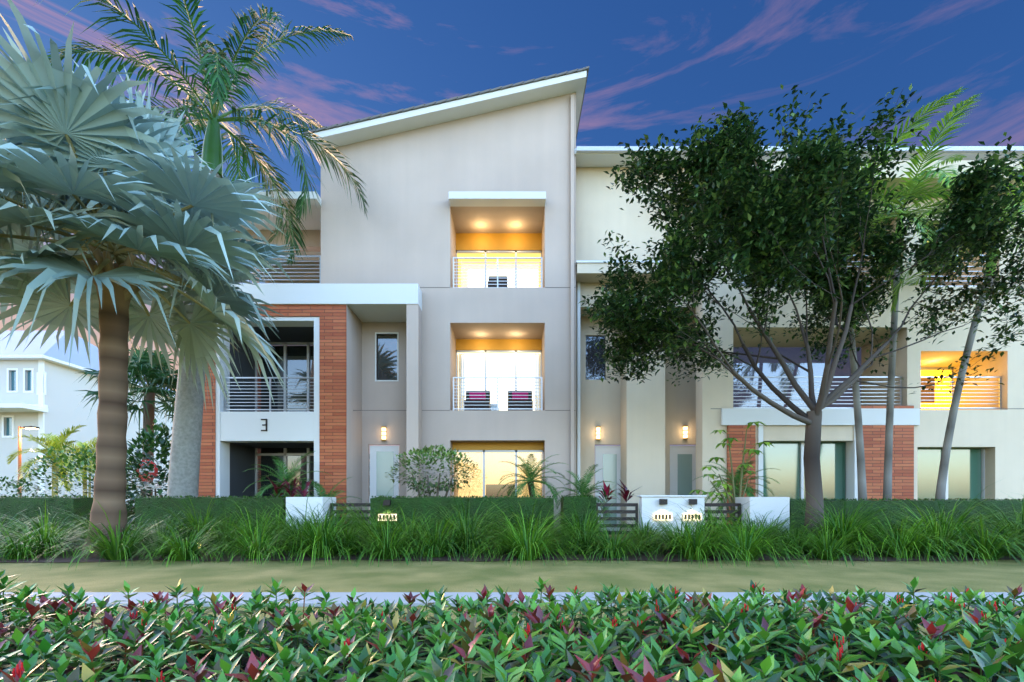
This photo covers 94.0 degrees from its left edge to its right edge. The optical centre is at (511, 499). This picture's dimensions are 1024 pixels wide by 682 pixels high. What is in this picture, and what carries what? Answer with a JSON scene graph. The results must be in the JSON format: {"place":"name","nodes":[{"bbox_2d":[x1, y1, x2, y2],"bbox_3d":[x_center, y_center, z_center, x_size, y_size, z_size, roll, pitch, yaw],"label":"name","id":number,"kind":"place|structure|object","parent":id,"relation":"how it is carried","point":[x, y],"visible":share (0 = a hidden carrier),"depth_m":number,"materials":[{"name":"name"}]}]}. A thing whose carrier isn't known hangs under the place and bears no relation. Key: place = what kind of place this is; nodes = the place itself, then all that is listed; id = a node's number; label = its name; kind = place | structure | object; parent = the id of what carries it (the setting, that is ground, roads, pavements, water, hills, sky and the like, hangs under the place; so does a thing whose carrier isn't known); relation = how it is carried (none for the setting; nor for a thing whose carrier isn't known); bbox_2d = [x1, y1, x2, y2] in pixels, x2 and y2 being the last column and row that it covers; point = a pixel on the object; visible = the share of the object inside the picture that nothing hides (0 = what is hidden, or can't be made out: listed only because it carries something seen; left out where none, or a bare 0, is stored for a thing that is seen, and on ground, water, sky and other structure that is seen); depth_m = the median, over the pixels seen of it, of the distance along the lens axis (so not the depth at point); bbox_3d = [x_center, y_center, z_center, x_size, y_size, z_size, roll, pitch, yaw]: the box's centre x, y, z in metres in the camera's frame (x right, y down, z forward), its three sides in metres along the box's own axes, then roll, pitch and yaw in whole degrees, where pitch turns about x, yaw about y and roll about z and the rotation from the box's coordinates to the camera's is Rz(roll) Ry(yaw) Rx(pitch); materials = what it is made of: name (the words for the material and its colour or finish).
{"place":"outdoors","nodes":[
{"label":"outdoors","id":0,"kind":"place"},
{"bbox_2d":[0,360,173,505],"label":"house wall","id":1,"kind":"structure","parent":0,"point":[62,400],"depth_m":30.82,"materials":[{"name":"paint"}]},
{"bbox_2d":[6,371,30,435],"bbox_3d":[-30.669,-6.051,30.140,2.524,4.120,0.001,0,0,0],"label":"window","id":2,"kind":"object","parent":1,"relation":"attached to","point":[9,420],"visible":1,"depth_m":30.14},
{"bbox_2d":[0,403,47,411],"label":"canopy","id":3,"kind":"object","parent":1,"relation":"attached to","point":[13,407],"visible":1,"depth_m":29.01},
{"bbox_2d":[0,331,172,391],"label":"house roof","id":4,"kind":"structure","parent":1,"relation":"on","point":[49,348],"depth_m":32.60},
{"bbox_2d":[0,355,174,495],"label":"house trim","id":5,"kind":"structure","parent":1,"relation":"attached to","point":[41,381],"depth_m":29.97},
{"bbox_2d":[136,460,157,480],"bbox_3d":[-11.828,-0.931,15.460,0.702,0.702,0.001,0,0,0],"label":"stop sign face","id":6,"kind":"object","parent":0,"point":[155,472],"visible":0.33,"depth_m":15.46},
{"bbox_2d":[133,469,160,488],"bbox_3d":[-11.828,-0.655,15.465,0.900,0.672,0.030,0,0,0],"label":"stop text","id":7,"kind":"object","parent":6,"relation":"on","point":[153,486],"visible":0.39,"depth_m":15.46},
{"bbox_2d":[406,304,421,497],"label":"column","id":8,"kind":"structure","parent":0,"point":[413,375],"depth_m":13.17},
{"bbox_2d":[0,507,1023,626],"bbox_3d":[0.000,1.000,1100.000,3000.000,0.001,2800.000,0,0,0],"label":"ground","id":9,"kind":"structure","parent":0,"point":[466,576],"depth_m":6.18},
{"bbox_2d":[0,476,45,497],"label":"bush","id":10,"kind":"object","parent":9,"relation":"on","point":[13,485],"visible":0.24,"depth_m":15.28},
{"bbox_2d":[5,444,153,528],"bbox_3d":[-12.438,-0.292,13.994,3.266,2.946,3.290,0,0,0],"label":"shrub","id":11,"kind":"object","parent":9,"relation":"on","point":[82,460],"depth_m":13.47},
{"bbox_2d":[83,462,90,497],"bbox_3d":[-21.395,-0.552,24.000,0.422,3.107,0.120,0,0,0],"label":"areca","id":12,"kind":"object","parent":9,"relation":"on","point":[85,487],"visible":0.24,"depth_m":23.97,"materials":[{"name":"green plant"}]},
{"bbox_2d":[41,438,130,486],"bbox_3d":[-21.239,-1.875,24.067,3.177,2.732,3.458,0,0,41],"label":"palm plant","id":13,"kind":"object","parent":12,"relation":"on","point":[93,443],"visible":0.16,"depth_m":23.69,"materials":[{"name":"green plant"}]},
{"bbox_2d":[83,454,168,505],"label":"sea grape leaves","id":14,"kind":"object","parent":9,"relation":"on","point":[159,469],"depth_m":16.85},
{"bbox_2d":[127,507,134,529],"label":"hedge","id":15,"kind":"object","parent":9,"relation":"on","point":[129,519],"visible":0.03,"depth_m":14.60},
{"bbox_2d":[125,418,171,527],"bbox_3d":[-9.977,-0.359,13.538,1.938,3.834,1.900,0,0,0],"label":"sea grape","id":16,"kind":"object","parent":9,"relation":"on","point":[153,441],"depth_m":13.14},
{"bbox_2d":[35,0,368,497],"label":"palm tree","id":17,"kind":"object","parent":9,"relation":"on","point":[221,83],"depth_m":11.34,"materials":[{"name":"plant"}]},
{"bbox_2d":[200,113,222,177],"bbox_3d":[-7.300,-8.597,11.600,0.480,1.415,0.480,0,0,0],"label":"palm crownshaft","id":18,"kind":"object","parent":17,"relation":"attached to","point":[212,150],"visible":0.73,"depth_m":11.46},
{"bbox_2d":[230,327,313,497],"bbox_3d":[-6.803,-1.978,14.560,2.608,5.955,1.700,0,0,0],"label":"loggia","id":19,"kind":"object","parent":9,"relation":"on","point":[296,360],"depth_m":15.11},
{"bbox_2d":[255,342,313,497],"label":"mullions","id":20,"kind":"object","parent":19,"relation":"attached to","point":[285,454],"visible":0.27,"depth_m":15.05,"materials":[{"name":"silver metal"}]},
{"bbox_2d":[198,305,346,522],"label":"brick wall","id":21,"kind":"structure","parent":9,"relation":"on","point":[333,391],"depth_m":13.21,"materials":[{"name":"brown brick"}]},
{"bbox_2d":[216,317,318,496],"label":"trim","id":22,"kind":"structure","parent":21,"relation":"attached to","point":[282,427],"depth_m":13.26,"materials":[{"name":"white"}]},
{"bbox_2d":[261,419,266,430],"bbox_3d":[-6.883,-2.064,13.250,0.170,0.340,0.020,0,0,0],"label":"house number","id":23,"kind":"object","parent":22,"relation":"attached to","point":[264,424],"visible":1,"depth_m":13.24,"materials":[{"name":"brown metal"}]},
{"bbox_2d":[224,377,313,411],"bbox_3d":[-6.803,-2.937,13.430,2.568,0.998,0.036,0,0,0],"label":"rail","id":24,"kind":"object","parent":22,"relation":"on","point":[269,395],"visible":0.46,"depth_m":13.42,"materials":[{"name":"silver metal"}]},
{"bbox_2d":[231,284,421,321],"bbox_3d":[-5.695,-5.666,14.675,6.220,0.564,3.050,0,0,0],"label":"canopy","id":25,"kind":"object","parent":21,"relation":"on","point":[376,302],"visible":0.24,"depth_m":13.15,"materials":[{"name":"white"}]},
{"bbox_2d":[185,255,320,292],"bbox_3d":[-7.534,-6.508,13.850,3.984,1.119,0.036,0,0,0],"label":"rail","id":26,"kind":"object","parent":25,"relation":"on","point":[293,272],"visible":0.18,"depth_m":13.84,"materials":[{"name":"silver metal"}]},
{"bbox_2d":[243,451,326,497],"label":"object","id":27,"kind":"object","parent":9,"relation":"on","point":[288,474],"depth_m":12.17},
{"bbox_2d":[295,477,361,523],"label":"plant","id":28,"kind":"object","parent":9,"relation":"on","point":[318,490],"visible":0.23,"depth_m":11.44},
{"bbox_2d":[369,454,369,495],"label":"trees","id":29,"kind":"object","parent":9,"relation":"on","point":[369,476],"visible":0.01,"depth_m":60.68,"materials":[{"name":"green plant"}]},
{"bbox_2d":[347,305,405,523],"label":"wall","id":30,"kind":"structure","parent":9,"relation":"on","point":[366,390],"depth_m":14.50,"materials":[{"name":"paint"}]},
{"bbox_2d":[370,446,398,497],"bbox_3d":[-3.896,-0.319,14.572,0.886,2.638,0.055,0,0,0],"label":"door glass","id":31,"kind":"object","parent":30,"relation":"in","point":[384,464],"depth_m":14.54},
{"bbox_2d":[375,332,398,380],"bbox_3d":[-3.802,-4.325,14.530,0.715,1.486,0.080,0,0,0],"label":"window frame","id":32,"kind":"object","parent":30,"relation":"on","point":[393,333],"visible":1,"depth_m":14.49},
{"bbox_2d":[377,335,396,379],"bbox_3d":[-3.802,-4.325,14.590,0.635,1.406,0.020,0,0,0],"label":"window glass","id":33,"kind":"object","parent":32,"relation":"in","point":[386,357],"visible":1,"depth_m":14.58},
{"bbox_2d":[385,444,477,496],"bbox_3d":[-2.006,-0.192,11.936,2.369,2.412,2.371,0,0,0],"label":"bush","id":34,"kind":"object","parent":9,"relation":"on","point":[428,452],"depth_m":11.66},
{"bbox_2d":[321,92,575,533],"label":"tower wall","id":35,"kind":"structure","parent":9,"relation":"on","point":[409,226],"depth_m":13.70,"materials":[{"name":"paint"}]},
{"bbox_2d":[236,230,320,282],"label":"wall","id":36,"kind":"structure","parent":35,"relation":"attached to","point":[312,238],"depth_m":14.90,"materials":[{"name":"beige paint"}]},
{"bbox_2d":[240,191,320,259],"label":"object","id":37,"kind":"structure","parent":35,"relation":"attached to","point":[312,221],"depth_m":14.19,"materials":[{"name":"white"}]},
{"bbox_2d":[242,260,319,282],"bbox_3d":[-7.508,-7.290,16.800,4.034,2.683,0.001,0,0,0],"label":"balcony railing","id":38,"kind":"object","parent":35,"relation":"attached to","point":[301,275],"depth_m":16.80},
{"bbox_2d":[306,70,586,165],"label":"roof fascia","id":39,"kind":"structure","parent":35,"relation":"attached to","point":[457,109],"depth_m":13.38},
{"bbox_2d":[304,66,588,138],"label":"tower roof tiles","id":40,"kind":"object","parent":35,"relation":"on","point":[450,99],"visible":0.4,"depth_m":13.21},
{"bbox_2d":[449,191,545,206],"bbox_3d":[-0.412,-8.514,13.535,2.727,0.206,0.370,0,0,0],"label":"hood","id":41,"kind":"object","parent":35,"relation":"attached to","point":[497,198],"visible":1,"depth_m":13.35,"materials":[{"name":"white"}]},
{"bbox_2d":[452,442,543,449],"bbox_3d":[-0.417,-1.582,14.300,2.716,0.223,0.200,0,0,0],"label":"loggia header","id":42,"kind":"object","parent":35,"relation":"attached to","point":[498,445],"visible":0.86,"depth_m":14.20},
{"bbox_2d":[453,257,542,409],"bbox_3d":[-0.417,-4.804,13.920,2.616,4.504,0.036,0,0,0],"label":"balcony railing","id":43,"kind":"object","parent":35,"relation":"attached to","point":[497,284],"depth_m":13.91,"materials":[{"name":"white"}]},
{"bbox_2d":[464,276,532,407],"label":"balcony chairs","id":44,"kind":"object","parent":35,"relation":"attached to","point":[469,403],"visible":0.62,"depth_m":14.40,"materials":[{"name":"black wicker"}]},
{"bbox_2d":[469,392,527,399],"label":"cushions","id":45,"kind":"object","parent":44,"relation":"in","point":[484,393],"visible":0.69,"depth_m":14.65,"materials":[{"name":"pink fabric"}]},
{"bbox_2d":[457,353,540,407],"bbox_3d":[-0.417,-3.810,16.725,4.316,2.517,2.950,0,0,0],"label":"room","id":46,"kind":"object","parent":35,"relation":"attached to","point":[500,364],"visible":0.1,"depth_m":17.79,"materials":[{"name":"white"}]},
{"bbox_2d":[456,233,541,249],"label":"balcony wall","id":47,"kind":"structure","parent":35,"relation":"attached to","point":[498,241],"depth_m":15.10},
{"bbox_2d":[457,253,540,286],"bbox_3d":[-0.417,-7.250,16.725,4.316,2.340,2.950,0,0,0],"label":"room","id":48,"kind":"object","parent":35,"relation":"attached to","point":[462,277],"depth_m":15.97,"materials":[{"name":"yellow"}]},
{"bbox_2d":[456,339,541,349],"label":"wall","id":49,"kind":"structure","parent":35,"relation":"attached to","point":[498,344],"depth_m":15.10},
{"bbox_2d":[456,350,541,407],"bbox_3d":[-0.417,-3.640,15.160,2.776,2.176,0.060,0,0,0],"label":"door frame","id":50,"kind":"object","parent":35,"relation":"attached to","point":[499,351],"visible":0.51,"depth_m":15.13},
{"bbox_2d":[456,250,541,286],"bbox_3d":[-0.417,-6.985,15.160,2.776,1.811,0.060,0,0,0],"label":"door frame","id":51,"kind":"object","parent":35,"relation":"attached to","point":[499,251],"visible":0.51,"depth_m":15.13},
{"bbox_2d":[457,452,541,496],"bbox_3d":[-0.417,-0.347,15.825,4.316,2.693,2.950,0,0,0],"label":"room","id":52,"kind":"object","parent":35,"relation":"in","point":[496,467],"visible":0.05,"depth_m":17.30,"materials":[{"name":"yellow"}]},
{"bbox_2d":[570,95,573,495],"bbox_3d":[1.724,-5.272,13.654,0.100,12.543,0.088,0,0,0],"label":"downspout","id":53,"kind":"object","parent":35,"relation":"attached to","point":[571,286],"depth_m":13.61,"materials":[{"name":"beige paint"}]},
{"bbox_3d":[-0.417,-0.437,15.860,4.516,3.113,3.040,0,0,0],"label":"room","id":54,"kind":"object","parent":35,"relation":"in","visible":0},
{"bbox_2d":[486,404,514,497],"bbox_3d":[-0.517,-1.176,16.400,2.116,4.352,2.200,0,0,0],"label":"room furniture","id":55,"kind":"object","parent":54,"relation":"on","point":[492,489],"visible":0.11,"depth_m":15.90,"materials":[{"name":"grey"}]},
{"bbox_2d":[269,477,641,502],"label":"ti plants","id":56,"kind":"object","parent":9,"relation":"on","point":[291,489],"visible":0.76,"depth_m":10.72,"materials":[{"name":"red plant"}]},
{"bbox_2d":[452,450,543,496],"bbox_3d":[-0.417,-0.235,14.260,2.776,2.470,0.060,0,0,0],"label":"door frame","id":57,"kind":"object","parent":9,"relation":"on","point":[515,451],"visible":0.37,"depth_m":14.23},
{"bbox_2d":[0,495,1022,528],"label":"hedge","id":58,"kind":"object","parent":9,"relation":"on","point":[473,496],"visible":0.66,"depth_m":10.43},
{"bbox_2d":[378,513,701,520],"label":"plaques","id":59,"kind":"object","parent":58,"relation":"attached to","point":[668,514],"visible":0.55,"depth_m":10.36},
{"bbox_2d":[379,515,700,519],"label":"plaque digits","id":60,"kind":"object","parent":59,"relation":"attached to","point":[659,516],"visible":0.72,"depth_m":10.35,"materials":[{"name":"brown metal"}]},
{"bbox_2d":[383,499,696,504],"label":"downlight boxes","id":61,"kind":"object","parent":58,"relation":"on","point":[661,502],"visible":0.98,"depth_m":10.28,"materials":[{"name":"brown metal"}]},
{"bbox_2d":[0,570,1023,681],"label":"hedge","id":62,"kind":"object","parent":9,"relation":"on","point":[901,643],"depth_m":1.68,"materials":[{"name":"plant"}]},
{"bbox_2d":[0,480,1023,570],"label":"ornamental grass","id":63,"kind":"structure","parent":9,"relation":"on","point":[348,538],"depth_m":8.17,"materials":[{"name":"green plant"}]},
{"bbox_2d":[0,542,1023,561],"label":"mulch","id":64,"kind":"object","parent":9,"relation":"on","point":[60,558],"visible":0.3,"depth_m":8.10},
{"bbox_2d":[0,497,92,542],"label":"hedge","id":65,"kind":"object","parent":64,"relation":"on","point":[81,505],"visible":0.5,"depth_m":10.30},
{"bbox_2d":[0,0,302,557],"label":"palm tree","id":66,"kind":"object","parent":64,"relation":"on","point":[86,161],"depth_m":7.64,"materials":[{"name":"plant"}]},
{"bbox_2d":[135,497,285,536],"bbox_3d":[-6.534,0.472,10.627,3.200,1.055,0.691,0,0,0],"label":"hedge","id":67,"kind":"object","parent":64,"relation":"on","point":[202,503],"visible":0.45,"depth_m":10.30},
{"bbox_2d":[370,497,553,544],"bbox_3d":[-1.079,0.471,10.627,3.961,1.057,0.686,0,0,0],"label":"hedge","id":68,"kind":"object","parent":64,"relation":"on","point":[474,503],"visible":0.37,"depth_m":10.30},
{"bbox_2d":[330,503,740,533],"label":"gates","id":69,"kind":"object","parent":64,"relation":"on","point":[635,505],"visible":0.29,"depth_m":10.59,"materials":[{"name":"brown metal"}]},
{"bbox_2d":[286,495,789,543],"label":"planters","id":70,"kind":"object","parent":64,"relation":"on","point":[761,506],"visible":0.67,"depth_m":10.36,"materials":[{"name":"white"}]},
{"bbox_2d":[561,497,595,544],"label":"hedge","id":71,"kind":"object","parent":64,"relation":"on","point":[581,502],"visible":0.49,"depth_m":10.30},
{"bbox_2d":[790,499,1022,538],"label":"hedge","id":72,"kind":"object","parent":64,"relation":"on","point":[920,504],"visible":0.31,"depth_m":10.30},
{"bbox_2d":[497,454,564,502],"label":"palm plant","id":73,"kind":"object","parent":9,"relation":"on","point":[530,475],"depth_m":12.09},
{"bbox_2d":[547,464,618,523],"bbox_3d":[1.762,0.089,11.972,1.832,1.829,1.973,0,0,0],"label":"palm plant","id":74,"kind":"object","parent":9,"relation":"on","point":[581,488],"visible":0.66,"depth_m":11.93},
{"bbox_2d":[576,260,661,495],"bbox_3d":[3.561,-2.897,13.935,3.455,7.794,0.730,0,0,0],"label":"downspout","id":75,"kind":"object","parent":9,"relation":"on","point":[578,364],"visible":0.39,"depth_m":14.12,"materials":[{"name":"white"}]},
{"bbox_2d":[576,263,659,282],"bbox_3d":[3.555,-6.590,13.950,3.397,0.292,0.700,0,0,0],"label":"canopy","id":76,"kind":"object","parent":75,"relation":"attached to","point":[587,272],"visible":0.26,"depth_m":13.60,"materials":[{"name":"beige paint"}]},
{"bbox_2d":[576,167,695,530],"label":"wing wall","id":77,"kind":"structure","parent":9,"relation":"on","point":[642,424],"depth_m":14.20,"materials":[{"name":"beige paint"}]},
{"bbox_2d":[382,427,686,438],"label":"sconces","id":78,"kind":"object","parent":77,"relation":"attached to","point":[597,432],"visible":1,"depth_m":14.91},
{"bbox_2d":[381,425,687,440],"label":"sconce bands","id":79,"kind":"object","parent":78,"relation":"attached to","point":[596,431],"visible":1,"depth_m":14.90,"materials":[{"name":"gold metal"}]},
{"bbox_2d":[586,336,604,379],"bbox_3d":[2.633,-4.461,15.090,0.631,1.403,0.020,0,0,0],"label":"window","id":80,"kind":"object","parent":77,"relation":"attached to","point":[595,370],"visible":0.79,"depth_m":15.08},
{"bbox_2d":[595,446,695,530],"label":"doors","id":81,"kind":"structure","parent":77,"relation":"in","point":[600,451],"depth_m":15.06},
{"bbox_2d":[574,149,1023,166],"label":"roof fascia","id":82,"kind":"structure","parent":77,"relation":"on","point":[598,159],"depth_m":13.79,"materials":[{"name":"white"}]},
{"bbox_2d":[576,146,1023,152],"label":"roof","id":83,"kind":"structure","parent":82,"relation":"attached to","point":[622,149],"depth_m":13.54,"materials":[{"name":"paint"}]},
{"bbox_2d":[677,160,1023,199],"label":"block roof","id":84,"kind":"structure","parent":77,"relation":"attached to","point":[896,180],"depth_m":13.00,"materials":[{"name":"beige paint"}]},
{"bbox_2d":[733,221,993,409],"bbox_3d":[10.290,-5.404,14.800,7.879,5.656,1.400,0,0,0],"label":"loggia shell","id":85,"kind":"object","parent":77,"relation":"attached to","point":[926,360],"visible":0.12,"depth_m":14.70,"materials":[{"name":"beige paint"}]},
{"bbox_2d":[733,247,942,406],"bbox_3d":[10.172,-5.404,15.500,7.644,5.656,0.001,0,0,0],"label":"glass","id":86,"kind":"object","parent":85,"relation":"attached to","point":[769,367],"visible":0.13,"depth_m":15.50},
{"bbox_2d":[921,371,949,409],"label":"wall","id":87,"kind":"structure","parent":85,"relation":"attached to","point":[937,392],"depth_m":15.50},
{"bbox_2d":[921,378,934,402],"bbox_3d":[13.311,-3.525,15.465,0.750,0.800,0.050,0,0,0],"label":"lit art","id":88,"kind":"object","parent":87,"relation":"attached to","point":[924,381],"visible":0.5,"depth_m":15.44,"materials":[{"name":"brown"}]},
{"bbox_2d":[921,367,952,405],"bbox_3d":[12.983,-3.416,15.440,2.563,1.682,0.080,0,0,0],"label":"door frame","id":89,"kind":"object","parent":85,"relation":"attached to","point":[934,369],"visible":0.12,"depth_m":15.40,"materials":[{"name":"yellow metal"}]},
{"bbox_2d":[694,452,779,520],"bbox_3d":[5.738,-0.120,12.154,1.974,2.239,2.110,0,0,0],"label":"palm plant","id":90,"kind":"object","parent":9,"relation":"on","point":[748,491],"depth_m":12.11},
{"bbox_2d":[579,83,1023,548],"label":"oak","id":91,"kind":"object","parent":9,"relation":"on","point":[742,215],"depth_m":8.94,"materials":[{"name":"plant"}]},
{"bbox_2d":[727,406,913,527],"bbox_3d":[8.832,-0.841,13.820,5.315,3.681,0.360,0,0,0],"label":"brick","id":92,"kind":"object","parent":9,"relation":"on","point":[902,460],"visible":0.32,"depth_m":13.64,"materials":[{"name":"brown brick"}]},
{"bbox_2d":[696,198,1023,528],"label":"block wall","id":93,"kind":"structure","parent":9,"relation":"on","point":[997,435],"depth_m":13.70,"materials":[{"name":"beige paint"}]},
{"bbox_2d":[353,283,1023,410],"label":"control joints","id":94,"kind":"object","parent":93,"relation":"attached to","point":[711,408],"visible":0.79,"depth_m":13.70,"materials":[{"name":"grey"}]},
{"bbox_2d":[721,408,919,500],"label":"trim","id":95,"kind":"structure","parent":93,"relation":"attached to","point":[830,416],"depth_m":13.62,"materials":[{"name":"white"}]},
{"bbox_2d":[733,255,1000,409],"bbox_3d":[10.290,-4.845,13.900,7.879,4.540,0.036,0,0,0],"label":"rail","id":96,"kind":"object","parent":93,"relation":"attached to","point":[900,389],"visible":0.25,"depth_m":13.89,"materials":[{"name":"silver metal"}]},
{"bbox_2d":[763,442,980,499],"bbox_3d":[10.525,-0.341,14.080,6.703,2.682,0.001,0,0,0],"label":"glass","id":97,"kind":"object","parent":93,"relation":"attached to","point":[964,473],"visible":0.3,"depth_m":14.08,"materials":[{"name":"glass"}]},
{"bbox_2d":[800,442,984,499],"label":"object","id":98,"kind":"object","parent":93,"relation":"attached to","point":[946,493],"visible":0.31,"depth_m":14.00,"materials":[{"name":"silver metal"}]},
{"bbox_2d":[819,87,968,499],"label":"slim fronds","id":99,"kind":"object","parent":9,"relation":"on","point":[904,135],"depth_m":11.22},
{"bbox_2d":[820,93,1023,500],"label":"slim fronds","id":100,"kind":"object","parent":9,"relation":"on","point":[924,174],"depth_m":11.79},
{"bbox_2d":[876,155,1023,499],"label":"tree","id":101,"kind":"object","parent":9,"relation":"on","point":[944,462],"depth_m":11.55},
{"bbox_2d":[0,0,1023,461],"label":"sky","id":102,"kind":"structure","parent":0,"point":[656,67],"materials":[{"name":"blue"}]},
{"bbox_2d":[1,592,1023,606],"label":"sidewalk","id":103,"kind":"structure","parent":0,"point":[391,597],"depth_m":4.76,"materials":[{"name":"concrete"}]},
{"bbox_2d":[688,421,773,523],"bbox_3d":[5.015,-0.493,10.907,1.865,2.409,1.419,0,0,20],"label":"plant","id":104,"kind":"object","parent":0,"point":[725,485],"depth_m":10.93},
{"label":"side street","id":105,"kind":"structure","parent":0,"visible":0},
{"bbox_2d":[18,426,23,497],"bbox_3d":[-22.457,-1.194,22.000,0.624,4.387,0.140,0,0,0],"label":"lamp pole","id":106,"kind":"object","parent":105,"relation":"on","point":[19,446],"visible":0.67,"depth_m":21.96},
{"bbox_2d":[24,426,39,428],"bbox_3d":[-22.149,-3.306,22.000,0.500,0.080,0.240,0,0,0],"label":"lamp head","id":107,"kind":"object","parent":106,"relation":"attached to","point":[31,427],"visible":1,"depth_m":21.88},
{"bbox_2d":[52,458,58,496],"bbox_3d":[-20.107,-0.465,21.000,0.267,2.933,0.120,0,0,0],"label":"trunk","id":108,"kind":"object","parent":105,"relation":"on","point":[54,481],"visible":0.41,"depth_m":20.96,"materials":[{"name":"green plant"}]},
{"bbox_2d":[6,425,95,491],"bbox_3d":[-20.216,-1.763,20.971,3.365,3.037,3.364,0,0,-28],"label":"palm tree","id":109,"kind":"object","parent":108,"relation":"attached to","point":[60,442],"visible":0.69,"depth_m":20.77,"materials":[{"name":"green plant"}]},
{"bbox_2d":[73,345,177,497],"bbox_3d":[-13.456,-2.294,17.559,4.120,6.604,4.110,0,0,0],"label":"palm tree","id":110,"kind":"object","parent":105,"relation":"on","point":[154,375],"depth_m":17.10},
{"bbox_3d":[-0.417,-3.900,16.760,4.516,2.937,3.040,0,0,0],"label":"room","id":111,"kind":"object","parent":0,"visible":0},
{"bbox_2d":[459,354,540,407],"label":"curtains","id":112,"kind":"object","parent":111,"relation":"attached to","point":[460,375],"visible":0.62,"depth_m":15.45,"materials":[{"name":"white fabric"}]},
{"bbox_3d":[-0.417,-7.340,16.760,4.516,2.760,3.040,0,0,0],"label":"room","id":113,"kind":"object","parent":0,"visible":0},
{"bbox_2d":[468,270,537,286],"bbox_3d":[-0.292,-7.130,15.460,2.266,0.600,0.020,0,0,0],"label":"privacy band","id":114,"kind":"object","parent":113,"relation":"attached to","point":[510,277],"visible":0.5,"depth_m":15.45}
]}

